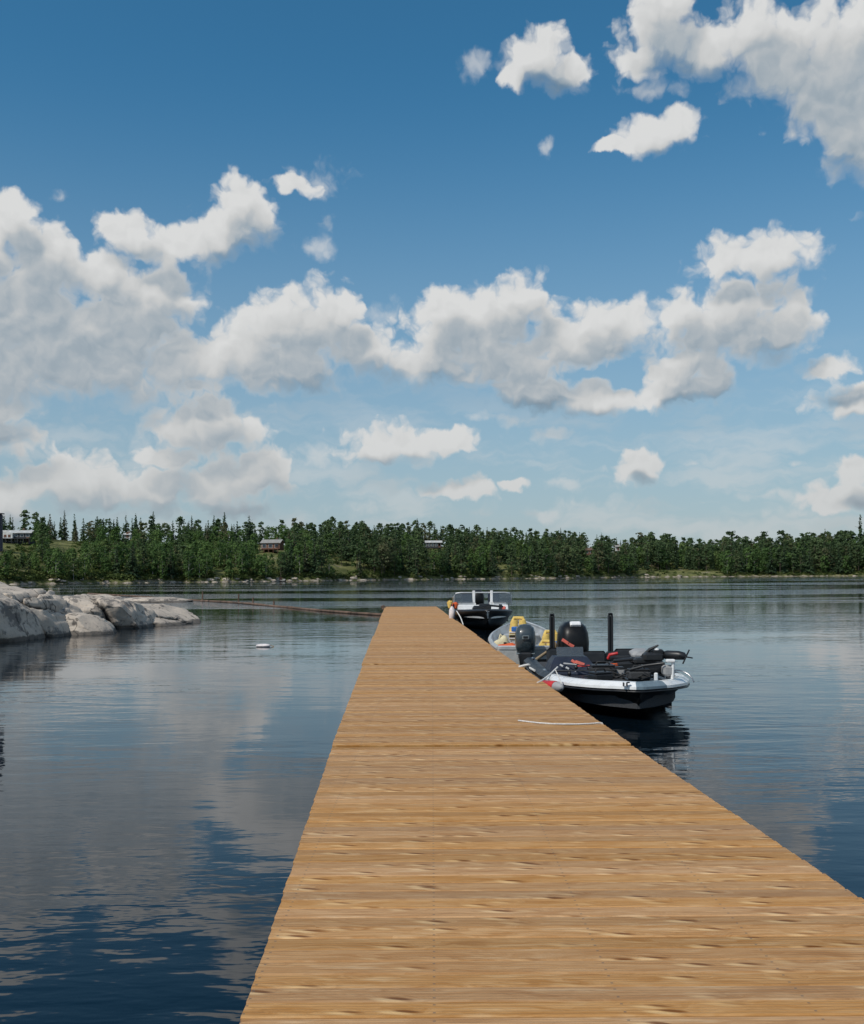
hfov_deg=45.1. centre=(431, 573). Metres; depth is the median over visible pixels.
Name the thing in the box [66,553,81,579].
aspen tree
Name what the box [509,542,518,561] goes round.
pine tree
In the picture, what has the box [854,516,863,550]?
spruce tree
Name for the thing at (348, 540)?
spruce tree
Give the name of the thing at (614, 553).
pine tree
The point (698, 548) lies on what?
pine tree
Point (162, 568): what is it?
aspen tree
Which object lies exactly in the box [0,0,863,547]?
sky
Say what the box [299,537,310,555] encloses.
pine tree
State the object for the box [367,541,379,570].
pine tree
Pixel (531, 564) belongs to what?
spruce tree
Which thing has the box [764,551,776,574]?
spruce tree
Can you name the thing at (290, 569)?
spruce tree
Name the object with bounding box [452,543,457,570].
spruce tree
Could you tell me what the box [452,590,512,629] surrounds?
runabout
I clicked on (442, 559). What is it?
pine tree
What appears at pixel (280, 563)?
pine tree
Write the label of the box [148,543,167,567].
aspen tree
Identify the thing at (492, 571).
spruce tree
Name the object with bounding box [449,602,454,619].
boat fender
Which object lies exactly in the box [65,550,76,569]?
aspen tree
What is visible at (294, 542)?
spruce tree
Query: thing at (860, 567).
spruce tree
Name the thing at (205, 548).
aspen tree
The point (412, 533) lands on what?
pine tree
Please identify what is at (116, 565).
spruce tree
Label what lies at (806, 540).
pine tree
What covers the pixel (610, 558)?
pine tree
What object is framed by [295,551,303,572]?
aspen tree
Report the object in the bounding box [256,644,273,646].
marker buoy
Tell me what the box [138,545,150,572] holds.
pine tree
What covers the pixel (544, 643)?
life vest
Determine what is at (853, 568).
spruce tree
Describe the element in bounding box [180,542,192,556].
aspen tree
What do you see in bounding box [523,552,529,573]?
spruce tree
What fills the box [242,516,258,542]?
spruce tree
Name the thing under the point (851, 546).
pine tree
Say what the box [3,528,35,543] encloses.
house
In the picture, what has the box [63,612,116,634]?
granite boulder
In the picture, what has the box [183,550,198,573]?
aspen tree
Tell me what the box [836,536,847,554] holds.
pine tree
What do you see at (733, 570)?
spruce tree
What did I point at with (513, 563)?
pine tree
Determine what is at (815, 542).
pine tree
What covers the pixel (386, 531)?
pine tree
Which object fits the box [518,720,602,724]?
rope
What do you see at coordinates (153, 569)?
aspen tree
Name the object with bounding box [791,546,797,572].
pine tree
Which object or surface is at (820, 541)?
pine tree
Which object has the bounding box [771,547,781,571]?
aspen tree
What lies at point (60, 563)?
spruce tree
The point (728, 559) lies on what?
aspen tree
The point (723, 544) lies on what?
pine tree
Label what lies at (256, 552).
aspen tree
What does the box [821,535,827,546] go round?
pine tree
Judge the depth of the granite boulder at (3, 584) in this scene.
39.77 m
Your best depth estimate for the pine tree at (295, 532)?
382.71 m
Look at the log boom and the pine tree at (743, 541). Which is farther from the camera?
the pine tree at (743, 541)
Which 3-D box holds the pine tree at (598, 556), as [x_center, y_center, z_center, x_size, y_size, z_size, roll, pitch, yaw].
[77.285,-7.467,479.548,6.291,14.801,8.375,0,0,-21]
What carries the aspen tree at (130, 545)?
on the terrain
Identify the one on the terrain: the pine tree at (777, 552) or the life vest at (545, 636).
the pine tree at (777, 552)
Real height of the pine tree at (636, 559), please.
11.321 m
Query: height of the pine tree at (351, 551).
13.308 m
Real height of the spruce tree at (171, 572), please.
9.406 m
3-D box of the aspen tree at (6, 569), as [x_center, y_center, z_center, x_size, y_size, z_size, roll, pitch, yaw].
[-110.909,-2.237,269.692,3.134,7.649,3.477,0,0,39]
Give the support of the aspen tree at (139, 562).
on the terrain
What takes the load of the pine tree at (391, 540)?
on the terrain
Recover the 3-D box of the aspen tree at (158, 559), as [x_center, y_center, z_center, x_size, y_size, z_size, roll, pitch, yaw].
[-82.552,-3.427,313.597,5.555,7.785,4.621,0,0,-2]
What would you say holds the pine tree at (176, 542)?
on the terrain
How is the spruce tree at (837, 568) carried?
on the terrain
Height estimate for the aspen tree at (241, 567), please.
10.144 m
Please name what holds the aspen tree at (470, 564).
on the terrain
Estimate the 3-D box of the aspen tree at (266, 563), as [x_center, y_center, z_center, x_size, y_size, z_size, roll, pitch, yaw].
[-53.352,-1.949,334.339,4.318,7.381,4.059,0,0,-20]
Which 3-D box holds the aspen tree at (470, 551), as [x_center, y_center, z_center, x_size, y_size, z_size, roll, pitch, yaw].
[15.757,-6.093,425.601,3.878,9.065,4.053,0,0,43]
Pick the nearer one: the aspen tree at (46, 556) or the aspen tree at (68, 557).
the aspen tree at (46, 556)
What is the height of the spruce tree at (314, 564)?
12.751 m
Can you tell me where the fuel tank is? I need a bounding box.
[498,642,514,645]
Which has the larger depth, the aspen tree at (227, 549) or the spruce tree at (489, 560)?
the spruce tree at (489, 560)
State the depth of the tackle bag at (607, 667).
16.88 m
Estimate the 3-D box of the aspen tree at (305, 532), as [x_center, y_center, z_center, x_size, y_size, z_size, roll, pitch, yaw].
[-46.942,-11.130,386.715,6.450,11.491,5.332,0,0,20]
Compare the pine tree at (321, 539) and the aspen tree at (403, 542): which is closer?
the pine tree at (321, 539)
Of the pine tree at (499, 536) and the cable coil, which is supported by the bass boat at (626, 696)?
the cable coil
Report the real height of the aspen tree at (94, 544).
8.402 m
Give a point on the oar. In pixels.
(540, 656)
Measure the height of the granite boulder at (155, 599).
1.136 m
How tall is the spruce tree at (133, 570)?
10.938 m
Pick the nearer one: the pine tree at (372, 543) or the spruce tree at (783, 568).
the pine tree at (372, 543)
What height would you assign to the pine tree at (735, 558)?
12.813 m
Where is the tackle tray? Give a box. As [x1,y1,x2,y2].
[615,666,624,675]
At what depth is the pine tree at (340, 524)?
403.87 m
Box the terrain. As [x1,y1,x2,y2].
[0,539,863,584]
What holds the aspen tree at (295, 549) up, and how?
on the terrain
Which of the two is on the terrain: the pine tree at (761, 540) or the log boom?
the pine tree at (761, 540)
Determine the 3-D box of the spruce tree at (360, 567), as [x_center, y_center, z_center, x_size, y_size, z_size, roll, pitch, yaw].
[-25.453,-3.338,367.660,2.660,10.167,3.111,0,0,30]
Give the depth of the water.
13.03 m
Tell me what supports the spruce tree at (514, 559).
on the terrain
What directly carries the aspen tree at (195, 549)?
on the terrain
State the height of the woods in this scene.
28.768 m
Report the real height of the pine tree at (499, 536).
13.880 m
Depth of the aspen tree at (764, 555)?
526.96 m
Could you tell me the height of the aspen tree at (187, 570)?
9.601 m
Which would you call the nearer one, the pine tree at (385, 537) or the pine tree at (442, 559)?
the pine tree at (385, 537)
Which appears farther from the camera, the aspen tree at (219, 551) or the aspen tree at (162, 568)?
the aspen tree at (219, 551)
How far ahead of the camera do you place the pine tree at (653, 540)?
537.70 m
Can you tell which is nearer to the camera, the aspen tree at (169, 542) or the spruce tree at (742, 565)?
the aspen tree at (169, 542)
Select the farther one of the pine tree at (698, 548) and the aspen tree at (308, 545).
the pine tree at (698, 548)
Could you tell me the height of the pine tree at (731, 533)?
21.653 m
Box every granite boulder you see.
[0,582,9,586]
[0,586,82,636]
[0,590,44,642]
[63,594,155,628]
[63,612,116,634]
[123,597,192,602]
[141,604,200,625]
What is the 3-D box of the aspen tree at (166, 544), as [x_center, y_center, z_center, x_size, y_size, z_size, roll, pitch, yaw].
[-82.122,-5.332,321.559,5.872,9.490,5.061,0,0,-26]
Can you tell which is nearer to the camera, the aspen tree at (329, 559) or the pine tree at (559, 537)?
the aspen tree at (329, 559)
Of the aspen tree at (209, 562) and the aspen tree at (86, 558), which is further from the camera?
the aspen tree at (209, 562)
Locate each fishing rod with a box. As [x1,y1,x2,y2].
[555,669,626,675]
[563,663,656,672]
[577,662,666,669]
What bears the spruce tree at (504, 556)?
on the terrain
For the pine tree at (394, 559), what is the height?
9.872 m
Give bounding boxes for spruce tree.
[58,550,62,573]
[60,510,70,540]
[111,547,122,574]
[124,542,141,576]
[165,549,179,577]
[211,515,217,540]
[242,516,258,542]
[286,540,296,574]
[292,531,299,564]
[299,540,312,571]
[308,540,321,575]
[347,530,354,556]
[356,550,362,576]
[399,547,404,570]
[406,541,414,573]
[444,551,453,574]
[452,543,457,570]
[486,545,499,572]
[488,554,496,576]
[500,540,510,563]
[512,550,518,569]
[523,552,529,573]
[529,544,535,569]
[534,549,539,572]
[550,554,559,575]
[643,547,651,569]
[690,549,697,569]
[696,546,705,569]
[729,541,736,569]
[730,550,737,571]
[738,547,745,573]
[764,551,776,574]
[779,543,788,572]
[799,547,806,570]
[801,547,816,573]
[823,545,834,572]
[832,547,843,571]
[844,545,855,572]
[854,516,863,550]
[855,547,863,569]
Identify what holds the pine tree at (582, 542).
on the terrain
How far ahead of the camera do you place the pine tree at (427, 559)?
393.18 m
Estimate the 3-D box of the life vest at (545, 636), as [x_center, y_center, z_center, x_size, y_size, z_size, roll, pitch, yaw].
[2.708,1.565,23.708,0.470,0.581,0.175,0,0,-10]
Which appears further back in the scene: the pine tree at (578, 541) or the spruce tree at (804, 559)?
the spruce tree at (804, 559)
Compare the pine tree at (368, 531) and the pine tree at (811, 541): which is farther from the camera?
the pine tree at (811, 541)
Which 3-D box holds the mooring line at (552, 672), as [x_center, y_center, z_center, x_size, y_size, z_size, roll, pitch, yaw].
[1.853,1.612,16.652,0.043,0.134,1.580,0,0,18]
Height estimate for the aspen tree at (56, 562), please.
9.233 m
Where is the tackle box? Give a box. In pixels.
[626,665,650,679]
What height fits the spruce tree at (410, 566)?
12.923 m
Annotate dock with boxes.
[239,606,863,1023]
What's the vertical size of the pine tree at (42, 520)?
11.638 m
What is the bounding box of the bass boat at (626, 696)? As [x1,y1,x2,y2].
[523,613,693,716]
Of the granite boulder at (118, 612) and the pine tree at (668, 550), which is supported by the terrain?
the pine tree at (668, 550)
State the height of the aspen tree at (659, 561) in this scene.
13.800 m
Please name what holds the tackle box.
on the bass boat at (626, 696)
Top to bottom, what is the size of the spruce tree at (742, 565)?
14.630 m
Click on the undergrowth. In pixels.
(97, 573)
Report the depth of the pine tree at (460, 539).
429.87 m
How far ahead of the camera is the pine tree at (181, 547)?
317.69 m
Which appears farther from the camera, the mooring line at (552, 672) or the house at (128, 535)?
the house at (128, 535)
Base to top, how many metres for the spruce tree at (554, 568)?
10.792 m
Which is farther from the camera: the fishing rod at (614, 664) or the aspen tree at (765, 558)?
the aspen tree at (765, 558)
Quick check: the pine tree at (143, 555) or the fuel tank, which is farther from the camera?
the pine tree at (143, 555)
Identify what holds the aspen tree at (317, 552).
on the terrain
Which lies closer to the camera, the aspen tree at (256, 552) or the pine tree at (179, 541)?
the pine tree at (179, 541)
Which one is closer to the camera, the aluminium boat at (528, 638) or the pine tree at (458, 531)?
the aluminium boat at (528, 638)
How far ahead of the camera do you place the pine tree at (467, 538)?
439.32 m
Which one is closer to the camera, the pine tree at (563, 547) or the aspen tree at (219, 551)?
the aspen tree at (219, 551)
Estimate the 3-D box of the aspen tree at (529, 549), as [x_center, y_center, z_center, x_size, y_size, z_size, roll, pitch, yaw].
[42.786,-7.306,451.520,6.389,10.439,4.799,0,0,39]
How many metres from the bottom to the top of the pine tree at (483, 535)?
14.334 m
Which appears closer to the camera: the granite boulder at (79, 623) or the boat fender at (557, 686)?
the boat fender at (557, 686)
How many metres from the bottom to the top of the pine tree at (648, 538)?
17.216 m
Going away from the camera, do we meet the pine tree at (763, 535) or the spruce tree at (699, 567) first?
the spruce tree at (699, 567)
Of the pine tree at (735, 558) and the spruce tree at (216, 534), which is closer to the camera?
the spruce tree at (216, 534)
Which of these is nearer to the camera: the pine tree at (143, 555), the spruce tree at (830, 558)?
the pine tree at (143, 555)
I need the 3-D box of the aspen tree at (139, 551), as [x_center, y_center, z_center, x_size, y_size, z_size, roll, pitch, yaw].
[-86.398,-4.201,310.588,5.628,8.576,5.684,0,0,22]
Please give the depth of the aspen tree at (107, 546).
311.83 m
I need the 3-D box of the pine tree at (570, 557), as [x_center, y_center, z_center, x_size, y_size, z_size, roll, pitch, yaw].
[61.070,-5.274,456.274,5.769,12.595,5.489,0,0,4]
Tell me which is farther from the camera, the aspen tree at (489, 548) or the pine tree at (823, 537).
the pine tree at (823, 537)
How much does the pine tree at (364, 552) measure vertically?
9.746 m
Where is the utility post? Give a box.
[0,513,4,551]
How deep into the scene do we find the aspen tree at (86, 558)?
293.63 m
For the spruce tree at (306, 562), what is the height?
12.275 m
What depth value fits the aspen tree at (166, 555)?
316.72 m
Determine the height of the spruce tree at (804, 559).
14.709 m
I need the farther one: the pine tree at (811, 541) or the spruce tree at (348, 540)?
the pine tree at (811, 541)
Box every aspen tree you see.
[0,552,9,575]
[41,552,54,572]
[46,547,66,577]
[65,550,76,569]
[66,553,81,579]
[77,548,93,577]
[83,545,99,569]
[86,543,97,568]
[92,546,109,569]
[97,538,112,567]
[107,543,122,570]
[115,542,128,565]
[128,541,139,555]
[134,546,150,563]
[135,554,144,574]
[147,548,160,573]
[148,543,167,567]
[149,540,163,552]
[151,550,166,570]
[158,554,168,577]
[162,541,172,560]
[163,539,175,554]
[164,549,177,569]
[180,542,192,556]
[181,550,197,579]
[183,545,194,565]
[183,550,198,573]
[190,540,200,567]
[191,551,205,577]
[197,543,212,570]
[198,542,214,564]
[200,552,217,573]
[211,542,226,566]
[221,543,234,564]
[229,542,242,563]
[235,547,248,572]
[237,550,253,568]
[250,542,259,560]
[250,550,255,567]
[260,556,272,576]
[283,538,298,561]
[292,545,300,566]
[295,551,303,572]
[299,530,311,549]
[301,541,310,567]
[307,544,320,569]
[322,556,335,576]
[351,543,367,566]
[397,540,407,562]
[427,549,442,571]
[467,549,475,564]
[467,553,475,572]
[474,546,485,569]
[485,545,497,567]
[524,546,534,564]
[538,548,554,570]
[657,546,665,568]
[720,550,734,572]
[740,547,755,572]
[747,548,762,573]
[757,547,772,570]
[757,548,772,572]
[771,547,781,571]
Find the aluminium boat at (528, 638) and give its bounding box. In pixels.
[488,620,548,670]
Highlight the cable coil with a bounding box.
[582,672,670,679]
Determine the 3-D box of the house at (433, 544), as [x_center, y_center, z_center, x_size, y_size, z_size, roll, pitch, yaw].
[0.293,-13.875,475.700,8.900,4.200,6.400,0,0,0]
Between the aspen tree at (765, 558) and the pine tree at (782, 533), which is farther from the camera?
the pine tree at (782, 533)
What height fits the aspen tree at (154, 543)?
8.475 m
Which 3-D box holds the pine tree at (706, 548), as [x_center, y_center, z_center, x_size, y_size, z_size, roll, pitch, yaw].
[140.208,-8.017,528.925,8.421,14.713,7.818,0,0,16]
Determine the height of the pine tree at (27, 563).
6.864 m
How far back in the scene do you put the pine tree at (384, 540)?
382.52 m
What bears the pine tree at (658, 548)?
on the terrain
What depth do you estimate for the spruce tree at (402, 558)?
394.60 m
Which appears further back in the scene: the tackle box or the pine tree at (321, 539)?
the pine tree at (321, 539)
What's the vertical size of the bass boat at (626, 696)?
2.048 m
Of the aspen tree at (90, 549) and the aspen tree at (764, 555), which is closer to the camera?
the aspen tree at (90, 549)
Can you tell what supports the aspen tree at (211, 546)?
on the terrain
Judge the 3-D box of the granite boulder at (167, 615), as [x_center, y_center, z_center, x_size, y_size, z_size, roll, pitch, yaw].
[-12.702,2.436,46.285,4.822,2.260,4.525,0,0,7]
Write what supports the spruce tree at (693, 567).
on the terrain
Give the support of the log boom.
on the water
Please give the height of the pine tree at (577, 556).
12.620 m
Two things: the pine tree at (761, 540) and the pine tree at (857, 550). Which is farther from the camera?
the pine tree at (761, 540)
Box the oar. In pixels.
[523,642,556,668]
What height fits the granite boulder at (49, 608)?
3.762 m
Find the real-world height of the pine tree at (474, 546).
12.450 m
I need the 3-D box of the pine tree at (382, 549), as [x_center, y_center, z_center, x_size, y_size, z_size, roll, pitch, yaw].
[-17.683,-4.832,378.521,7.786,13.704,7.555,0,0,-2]
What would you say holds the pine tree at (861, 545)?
on the terrain
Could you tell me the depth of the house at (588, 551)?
533.09 m
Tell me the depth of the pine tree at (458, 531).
438.06 m
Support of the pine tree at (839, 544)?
on the terrain
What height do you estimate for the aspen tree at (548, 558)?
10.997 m
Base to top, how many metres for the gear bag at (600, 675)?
0.201 m
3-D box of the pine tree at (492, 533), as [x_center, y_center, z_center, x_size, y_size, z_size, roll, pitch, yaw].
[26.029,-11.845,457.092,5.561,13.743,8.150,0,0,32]
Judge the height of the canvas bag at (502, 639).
0.458 m
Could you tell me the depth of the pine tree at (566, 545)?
475.96 m
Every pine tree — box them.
[1,550,10,565]
[24,553,33,573]
[33,522,52,560]
[37,517,47,541]
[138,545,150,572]
[172,539,180,561]
[174,545,189,567]
[176,539,182,560]
[274,553,286,576]
[290,527,302,543]
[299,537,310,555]
[316,537,327,569]
[335,521,346,550]
[336,526,351,551]
[347,535,366,568]
[358,528,374,549]
[358,546,369,569]
[360,537,368,566]
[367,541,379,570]
[367,548,382,572]
[375,542,393,573]
[377,538,392,564]
[381,535,390,569]
[383,528,390,552]
[386,537,399,564]
[389,551,399,575]
[391,529,399,550]
[403,539,413,562]
[410,531,421,558]
[410,539,425,573]
[411,531,417,548]
[420,549,432,572]
[433,549,445,566]
[452,529,466,552]
[452,545,468,575]
[457,535,463,555]
[462,535,473,561]
[470,538,479,552]
[474,531,487,554]
[487,532,497,547]
[492,530,505,559]
[506,544,518,575]
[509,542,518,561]
[516,552,526,570]
[535,540,546,567]
[552,543,565,569]
[554,553,563,567]
[555,535,566,554]
[558,545,570,569]
[564,537,577,557]
[564,548,576,570]
[569,547,579,569]
[574,537,583,553]
[577,540,586,562]
[593,541,601,568]
[593,542,606,570]
[601,547,616,575]
[606,551,619,571]
[630,553,640,570]
[639,536,655,558]
[648,539,659,567]
[648,542,666,568]
[650,535,655,565]
[660,533,674,565]
[662,542,675,569]
[690,543,705,570]
[700,544,715,569]
[719,540,726,563]
[724,531,738,561]
[732,550,741,569]
[733,538,749,561]
[748,543,758,561]
[757,539,765,551]
[758,531,772,548]
[767,538,772,551]
[772,530,790,550]
[773,547,785,566]
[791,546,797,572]
[796,548,806,573]
[801,537,811,548]
[808,540,819,568]
[810,538,820,570]
[814,539,825,570]
[818,547,832,571]
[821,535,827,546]
[831,541,842,561]
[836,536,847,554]
[836,542,843,562]
[847,540,855,567]
[853,542,863,570]
[855,539,863,563]
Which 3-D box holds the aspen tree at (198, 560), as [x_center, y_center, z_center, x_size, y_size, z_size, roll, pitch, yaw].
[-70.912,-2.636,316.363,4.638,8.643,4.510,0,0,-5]
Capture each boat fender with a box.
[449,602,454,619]
[543,670,563,691]
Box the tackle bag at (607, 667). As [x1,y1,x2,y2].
[589,661,616,675]
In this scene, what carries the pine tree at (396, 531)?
on the terrain
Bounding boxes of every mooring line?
[519,664,535,671]
[537,666,557,682]
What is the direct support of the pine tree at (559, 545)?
on the terrain
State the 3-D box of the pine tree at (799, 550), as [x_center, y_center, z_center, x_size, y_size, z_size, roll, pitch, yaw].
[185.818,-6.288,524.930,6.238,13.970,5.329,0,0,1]
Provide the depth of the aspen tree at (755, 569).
524.39 m
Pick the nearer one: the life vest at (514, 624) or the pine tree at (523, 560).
the life vest at (514, 624)
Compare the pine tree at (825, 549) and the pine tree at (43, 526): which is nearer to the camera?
the pine tree at (43, 526)
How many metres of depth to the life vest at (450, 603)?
41.12 m
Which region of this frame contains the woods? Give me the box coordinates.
[3,510,863,577]
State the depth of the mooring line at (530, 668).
18.58 m
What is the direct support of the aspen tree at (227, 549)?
on the terrain
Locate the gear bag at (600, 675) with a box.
[587,668,612,680]
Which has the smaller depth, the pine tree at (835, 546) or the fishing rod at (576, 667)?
the fishing rod at (576, 667)
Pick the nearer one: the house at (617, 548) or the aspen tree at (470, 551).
the aspen tree at (470, 551)
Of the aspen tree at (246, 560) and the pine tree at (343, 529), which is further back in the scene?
the pine tree at (343, 529)
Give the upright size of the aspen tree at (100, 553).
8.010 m
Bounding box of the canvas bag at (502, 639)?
[494,634,508,644]
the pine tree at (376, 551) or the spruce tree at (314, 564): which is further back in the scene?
the pine tree at (376, 551)
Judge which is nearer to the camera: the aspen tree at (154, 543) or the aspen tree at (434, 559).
the aspen tree at (154, 543)
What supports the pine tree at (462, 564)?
on the terrain
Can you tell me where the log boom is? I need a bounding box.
[87,591,381,615]
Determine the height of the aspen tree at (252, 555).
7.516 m
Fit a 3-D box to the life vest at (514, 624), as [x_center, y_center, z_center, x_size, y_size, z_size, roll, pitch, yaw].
[2.027,1.267,24.401,0.442,0.545,0.167,0,0,3]
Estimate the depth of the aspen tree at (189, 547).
324.32 m
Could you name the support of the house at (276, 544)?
on the terrain
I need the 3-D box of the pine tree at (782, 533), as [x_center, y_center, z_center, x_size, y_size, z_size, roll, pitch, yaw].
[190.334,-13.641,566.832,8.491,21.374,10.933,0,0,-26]
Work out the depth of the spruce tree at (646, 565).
518.74 m
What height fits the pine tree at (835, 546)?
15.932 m
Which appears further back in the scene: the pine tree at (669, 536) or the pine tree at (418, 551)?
the pine tree at (669, 536)
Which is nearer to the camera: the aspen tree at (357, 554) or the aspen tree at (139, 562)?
the aspen tree at (139, 562)
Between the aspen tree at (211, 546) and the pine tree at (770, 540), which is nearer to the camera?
the aspen tree at (211, 546)
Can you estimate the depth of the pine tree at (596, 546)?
488.17 m
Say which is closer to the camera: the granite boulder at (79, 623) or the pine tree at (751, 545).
the granite boulder at (79, 623)
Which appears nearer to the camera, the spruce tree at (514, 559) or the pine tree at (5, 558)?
the pine tree at (5, 558)
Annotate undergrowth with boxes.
[0,539,863,580]
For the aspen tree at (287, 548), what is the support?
on the terrain
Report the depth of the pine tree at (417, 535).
409.87 m
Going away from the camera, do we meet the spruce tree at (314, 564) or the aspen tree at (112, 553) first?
the aspen tree at (112, 553)
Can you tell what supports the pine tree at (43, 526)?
on the terrain
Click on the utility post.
(1, 532)
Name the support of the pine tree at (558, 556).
on the terrain
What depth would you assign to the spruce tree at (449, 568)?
407.01 m
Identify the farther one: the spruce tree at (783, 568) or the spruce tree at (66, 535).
the spruce tree at (783, 568)
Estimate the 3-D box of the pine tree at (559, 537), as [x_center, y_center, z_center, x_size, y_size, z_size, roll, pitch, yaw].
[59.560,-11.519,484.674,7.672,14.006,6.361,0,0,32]
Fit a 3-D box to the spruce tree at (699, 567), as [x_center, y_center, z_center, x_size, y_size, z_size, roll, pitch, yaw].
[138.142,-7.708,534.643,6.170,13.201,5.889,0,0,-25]
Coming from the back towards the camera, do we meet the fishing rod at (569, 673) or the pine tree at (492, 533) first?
the pine tree at (492, 533)
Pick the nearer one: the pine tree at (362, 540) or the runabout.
the runabout
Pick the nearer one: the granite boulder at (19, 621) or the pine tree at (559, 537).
the granite boulder at (19, 621)
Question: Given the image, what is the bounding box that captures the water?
[0,576,863,1023]
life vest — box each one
[447,600,457,608]
[509,616,526,639]
[539,640,548,645]
[542,630,556,642]
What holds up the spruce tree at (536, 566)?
on the terrain
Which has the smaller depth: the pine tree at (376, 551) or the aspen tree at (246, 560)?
the aspen tree at (246, 560)
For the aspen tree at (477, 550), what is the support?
on the terrain
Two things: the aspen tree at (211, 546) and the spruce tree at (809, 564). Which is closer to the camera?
the aspen tree at (211, 546)
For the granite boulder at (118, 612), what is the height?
3.210 m
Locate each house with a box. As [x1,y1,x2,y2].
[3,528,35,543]
[122,531,132,538]
[259,538,284,552]
[424,539,441,547]
[585,547,592,554]
[614,544,619,550]
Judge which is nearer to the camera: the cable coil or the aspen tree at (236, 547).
the cable coil
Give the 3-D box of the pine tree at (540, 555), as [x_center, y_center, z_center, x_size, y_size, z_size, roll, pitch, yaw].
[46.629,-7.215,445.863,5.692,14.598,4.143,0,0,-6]
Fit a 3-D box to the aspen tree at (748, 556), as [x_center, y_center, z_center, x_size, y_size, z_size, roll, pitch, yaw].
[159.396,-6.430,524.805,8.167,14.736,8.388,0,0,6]
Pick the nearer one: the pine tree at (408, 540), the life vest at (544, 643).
the life vest at (544, 643)
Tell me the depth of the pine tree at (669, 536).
548.46 m
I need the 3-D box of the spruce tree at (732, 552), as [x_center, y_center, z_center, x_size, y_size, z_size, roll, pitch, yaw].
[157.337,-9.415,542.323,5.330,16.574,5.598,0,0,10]
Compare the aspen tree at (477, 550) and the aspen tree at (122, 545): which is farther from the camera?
the aspen tree at (477, 550)
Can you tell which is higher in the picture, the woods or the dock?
the woods
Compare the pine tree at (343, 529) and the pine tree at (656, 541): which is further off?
the pine tree at (656, 541)

